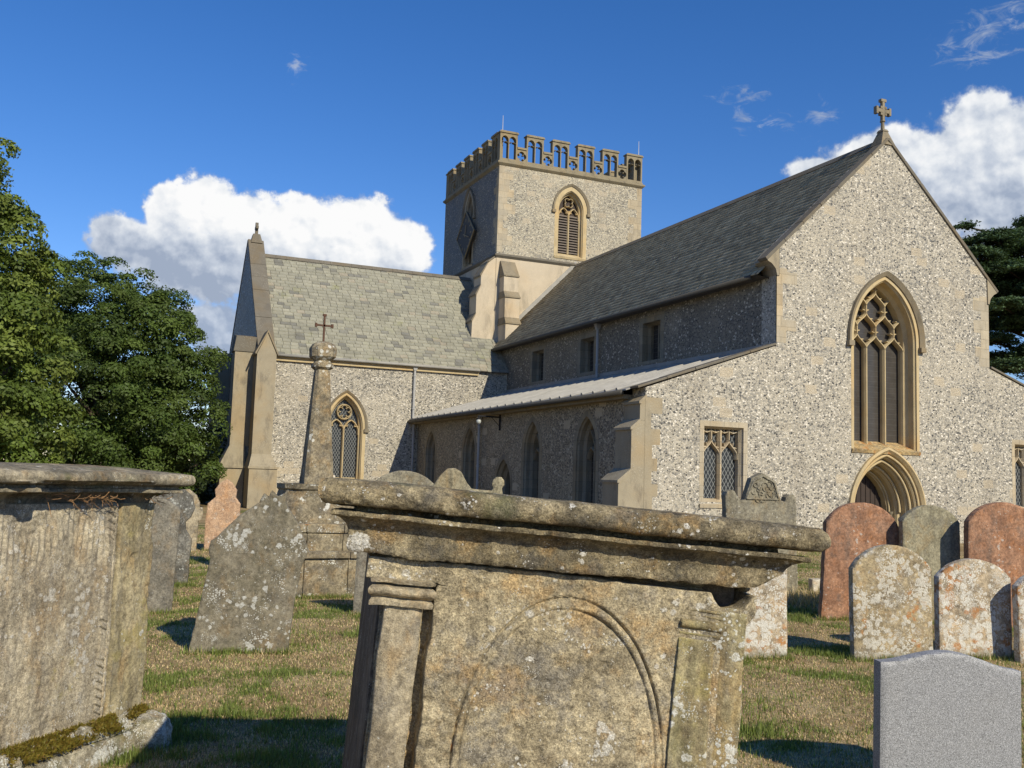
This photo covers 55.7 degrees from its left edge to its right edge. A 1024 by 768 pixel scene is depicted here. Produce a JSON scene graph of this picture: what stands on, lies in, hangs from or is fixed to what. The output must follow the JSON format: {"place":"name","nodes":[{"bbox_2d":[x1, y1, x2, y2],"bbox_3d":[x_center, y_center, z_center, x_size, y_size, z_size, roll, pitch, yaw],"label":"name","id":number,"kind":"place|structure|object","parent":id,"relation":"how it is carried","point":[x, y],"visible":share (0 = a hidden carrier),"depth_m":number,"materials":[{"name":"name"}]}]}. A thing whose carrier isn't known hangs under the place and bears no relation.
{"place":"outdoors","nodes":[
{"label":"outdoors","id":0,"kind":"place"},
{"bbox_2d":[0,0,1023,460],"label":"sky","id":1,"kind":"structure","parent":0,"point":[156,135],"materials":[{"name":"blue"}]},
{"bbox_2d":[97,470,1023,767],"bbox_3d":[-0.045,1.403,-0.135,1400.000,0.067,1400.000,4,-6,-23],"label":"ground","id":2,"kind":"structure","parent":0,"point":[349,682],"depth_m":6.38,"materials":[{"name":"green plant"}]},
{"bbox_2d":[0,137,85,463],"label":"maple tree","id":3,"kind":"object","parent":2,"relation":"on","point":[26,310],"visible":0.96,"depth_m":23.48,"materials":[{"name":"green plant"}]},
{"bbox_2d":[0,462,195,767],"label":"chest tomb","id":4,"kind":"object","parent":2,"relation":"on","point":[74,584],"visible":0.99,"depth_m":4.56,"materials":[{"name":"grey stone"}]},
{"bbox_2d":[46,490,172,516],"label":"dry rootlets","id":5,"kind":"object","parent":4,"relation":"on","point":[90,496],"visible":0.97,"depth_m":4.62,"materials":[{"name":"brown plant"}]},
{"bbox_2d":[2,250,232,494],"bbox_3d":[-14.082,-0.175,33.134,9.064,9.114,6.709,2,-5,-1],"label":"sycamore tree","id":6,"kind":"object","parent":2,"relation":"on","point":[156,386],"visible":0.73,"depth_m":32.54,"materials":[{"name":"green plant"}]},
{"bbox_2d":[55,410,226,503],"bbox_3d":[-14.137,2.690,36.020,4.684,3.956,9.956,-2,-6,32],"label":"hedge","id":7,"kind":"object","parent":2,"relation":"on","point":[203,497],"visible":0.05,"depth_m":37.54,"materials":[{"name":"green plant"}]},
{"bbox_2d":[147,496,180,612],"bbox_3d":[-3.570,1.730,9.341,0.625,1.325,0.092,5,-6,-15],"label":"headstone","id":8,"kind":"object","parent":2,"relation":"on","point":[165,525],"visible":0.39,"depth_m":9.36,"materials":[{"name":"grey stone"}]},
{"bbox_2d":[159,489,194,583],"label":"headstone","id":9,"kind":"object","parent":2,"relation":"on","point":[184,502],"visible":0.17,"depth_m":11.74,"materials":[{"name":"grey stone"}]},
{"bbox_2d":[181,489,202,550],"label":"headstone","id":10,"kind":"object","parent":2,"relation":"on","point":[192,521],"visible":0.21,"depth_m":16.26,"materials":[{"name":"grey stone"}]},
{"bbox_2d":[204,479,240,550],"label":"headstone","id":11,"kind":"object","parent":2,"relation":"on","point":[223,509],"visible":0.59,"depth_m":16.45,"materials":[{"name":"stone"}]},
{"bbox_2d":[188,490,308,652],"bbox_3d":[-2.024,1.525,7.479,0.865,1.403,0.112,3,-6,-9],"label":"headstone","id":12,"kind":"object","parent":2,"relation":"on","point":[258,552],"visible":0.85,"depth_m":7.43,"materials":[{"name":"grey stone"}]},
{"bbox_2d":[277,314,356,597],"bbox_3d":[-2.341,0.845,11.664,1.583,3.413,1.584,4,-6,-23],"label":"churchyard cross","id":13,"kind":"object","parent":2,"relation":"on","point":[328,565],"visible":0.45,"depth_m":11.17,"materials":[{"name":"stone"}]},
{"bbox_2d":[353,552,366,614],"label":"headstone","id":14,"kind":"object","parent":2,"relation":"on","point":[361,559],"visible":0.08,"depth_m":9.57,"materials":[{"name":"grey stone"}]},
{"bbox_2d":[376,471,433,485],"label":"headstone","id":15,"kind":"object","parent":2,"relation":"on","point":[410,477],"visible":0.12,"depth_m":15.02,"materials":[{"name":"grey stone"}]},
{"bbox_2d":[431,468,503,493],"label":"headstone","id":16,"kind":"object","parent":2,"relation":"on","point":[453,478],"visible":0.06,"depth_m":10.93,"materials":[{"name":"stone"}]},
{"bbox_2d":[318,477,830,767],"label":"chest tomb","id":17,"kind":"object","parent":2,"relation":"on","point":[496,630],"visible":1,"depth_m":2.17,"materials":[{"name":"stone"}]},
{"bbox_2d":[193,98,1023,542],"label":"church","id":18,"kind":"structure","parent":2,"relation":"on","point":[813,340],"depth_m":27.73,"materials":[{"name":"grey stone"}]},
{"bbox_2d":[331,390,368,478],"bbox_3d":[-6.506,2.091,37.426,1.830,3.700,0.508,4,-6,-23],"label":"window","id":19,"kind":"structure","parent":18,"relation":"in","point":[349,421],"depth_m":37.60,"materials":[{"name":"yellow stone"}]},
{"bbox_2d":[423,427,436,482],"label":"window","id":20,"kind":"structure","parent":18,"relation":"in","point":[430,453],"depth_m":37.29,"materials":[{"name":"grey glass"}]},
{"bbox_2d":[461,187,474,270],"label":"window","id":21,"kind":"structure","parent":18,"relation":"in","point":[469,202],"depth_m":45.61,"materials":[{"name":"stone"}]},
{"bbox_2d":[461,423,476,488],"bbox_3d":[-1.302,2.811,33.106,0.520,2.970,1.440,4,-6,-23],"label":"window","id":22,"kind":"structure","parent":18,"relation":"in","point":[469,446],"depth_m":33.54,"materials":[{"name":"grey glass"}]},
{"bbox_2d":[476,415,500,430],"bbox_3d":[-0.742,1.193,30.530,0.833,0.510,0.180,4,-6,-23],"label":"wall lamp","id":23,"kind":"object","parent":18,"relation":"attached to","point":[478,420],"visible":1,"depth_m":30.57,"materials":[{"name":"black metal"}]},
{"bbox_2d":[494,454,511,494],"bbox_3d":[-0.067,3.308,30.266,0.504,2.215,1.500,4,-6,-23],"label":"doorway","id":24,"kind":"structure","parent":18,"relation":"in","point":[503,469],"depth_m":30.62,"materials":[{"name":"grey stone"}]},
{"bbox_2d":[520,416,541,497],"bbox_3d":[0.747,2.422,28.397,0.520,2.970,1.440,4,-6,-23],"label":"window","id":25,"kind":"structure","parent":18,"relation":"in","point":[531,457],"depth_m":28.81,"materials":[{"name":"grey glass"}]},
{"bbox_2d":[529,343,545,384],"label":"window","id":26,"kind":"structure","parent":18,"relation":"in","point":[537,354],"depth_m":37.97,"materials":[{"name":"grey stone"}]},
{"bbox_2d":[552,184,590,260],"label":"window","id":27,"kind":"structure","parent":18,"relation":"in","point":[570,209],"depth_m":43.58,"materials":[{"name":"yellow stone"}]},
{"bbox_2d":[572,410,598,503],"bbox_3d":[2.100,2.166,25.288,0.520,2.970,1.440,4,-6,-23],"label":"window","id":28,"kind":"structure","parent":18,"relation":"in","point":[585,481],"depth_m":25.70,"materials":[{"name":"grey glass"}]},
{"bbox_2d":[577,330,595,376],"bbox_3d":[2.808,-1.046,33.813,0.424,1.500,1.440,4,-6,-23],"label":"window","id":29,"kind":"structure","parent":18,"relation":"in","point":[586,359],"depth_m":34.22,"materials":[{"name":"grey stone"}]},
{"bbox_2d":[639,312,663,364],"bbox_3d":[4.487,-1.365,29.954,0.424,1.500,1.440,4,-6,-23],"label":"window","id":30,"kind":"structure","parent":18,"relation":"in","point":[651,328],"depth_m":30.34,"materials":[{"name":"grey stone"}]},
{"bbox_2d":[699,420,747,507],"bbox_3d":[5.064,1.963,23.562,1.390,2.090,0.385,4,-6,-23],"label":"window","id":31,"kind":"structure","parent":18,"relation":"in","point":[723,445],"depth_m":23.63,"materials":[{"name":"stone"}]},
{"bbox_2d":[855,475,880,506],"bbox_3d":[9.464,3.314,26.205,1.420,1.828,0.030,4,-6,-23],"label":"door","id":32,"kind":"structure","parent":18,"relation":"in","point":[867,492],"depth_m":26.33,"materials":[{"name":"brown wood"}]},
{"bbox_2d":[846,271,926,455],"bbox_3d":[9.835,-0.566,25.937,2.670,4.880,0.701,4,-6,-23],"label":"window","id":33,"kind":"structure","parent":18,"relation":"in","point":[882,332],"depth_m":26.20,"materials":[{"name":"yellow stone"}]},
{"bbox_2d":[848,447,925,523],"bbox_3d":[9.660,2.945,25.812,2.640,2.499,1.100,4,-6,-23],"label":"doorway","id":34,"kind":"structure","parent":18,"relation":"in","point":[898,486],"depth_m":25.86,"materials":[{"name":"yellow stone"}]},
{"bbox_2d":[1012,440,1023,507],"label":"window","id":35,"kind":"structure","parent":18,"relation":"in","point":[1017,445],"depth_m":27.67,"materials":[{"name":"stone"}]},
{"bbox_2d":[722,473,797,593],"bbox_3d":[3.175,2.208,12.362,1.020,2.138,0.148,3,-6,-11],"label":"headstone","id":36,"kind":"object","parent":2,"relation":"on","point":[759,500],"visible":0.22,"depth_m":12.37,"materials":[{"name":"grey stone"}]},
{"bbox_2d":[744,569,786,658],"bbox_3d":[1.967,1.914,8.051,0.646,1.062,0.092,2,-5,-7],"label":"headstone","id":37,"kind":"object","parent":2,"relation":"on","point":[766,629],"visible":0.32,"depth_m":8.02,"materials":[{"name":"beige stone"}]},
{"bbox_2d":[808,578,819,590],"bbox_3d":[4.387,2.782,13.136,0.700,0.260,0.160,2,-6,-3],"label":"kerb stone","id":38,"kind":"object","parent":2,"relation":"on","point":[813,582],"visible":0.21,"depth_m":13.05,"materials":[{"name":"beige stone"}]},
{"bbox_2d":[818,502,898,619],"bbox_3d":[3.812,2.027,10.619,0.846,1.448,0.102,6,-7,-5],"label":"headstone","id":39,"kind":"object","parent":2,"relation":"on","point":[854,530],"visible":0.53,"depth_m":10.59,"materials":[{"name":"red stone"}]},
{"bbox_2d":[848,544,932,660],"bbox_3d":[3.201,1.931,8.178,0.696,1.135,0.092,2,-6,-5],"label":"headstone","id":40,"kind":"object","parent":2,"relation":"on","point":[890,599],"visible":0.81,"depth_m":8.14,"materials":[{"name":"beige stone"}]},
{"bbox_2d":[898,505,959,621],"bbox_3d":[4.530,2.040,10.502,0.656,1.443,0.102,3,-7,-5],"label":"headstone","id":41,"kind":"object","parent":2,"relation":"on","point":[929,535],"visible":0.45,"depth_m":10.50,"materials":[{"name":"grey stone"}]},
{"bbox_2d":[873,650,1021,767],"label":"headstone","id":42,"kind":"object","parent":2,"relation":"on","point":[941,709],"visible":1,"depth_m":4.56,"materials":[{"name":"grey stone"}]},
{"bbox_2d":[934,558,1012,657],"bbox_3d":[4.004,2.035,8.407,0.661,1.022,0.092,2,-7,-5],"label":"headstone","id":43,"kind":"object","parent":2,"relation":"on","point":[972,606],"visible":0.81,"depth_m":8.37,"materials":[{"name":"beige stone"}]},
{"bbox_2d":[953,214,1023,379],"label":"cedar tree","id":44,"kind":"object","parent":2,"relation":"on","point":[997,253],"visible":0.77,"depth_m":50.02,"materials":[{"name":"green plant"}]},
{"bbox_2d":[964,502,1023,626],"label":"headstone","id":45,"kind":"object","parent":2,"relation":"on","point":[993,532],"visible":0.53,"depth_m":10.27,"materials":[{"name":"red stone"}]},
{"bbox_2d":[1011,575,1023,662],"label":"headstone","id":46,"kind":"object","parent":2,"relation":"on","point":[1017,589],"visible":0.83,"depth_m":8.20,"materials":[{"name":"beige stone"}]}
]}

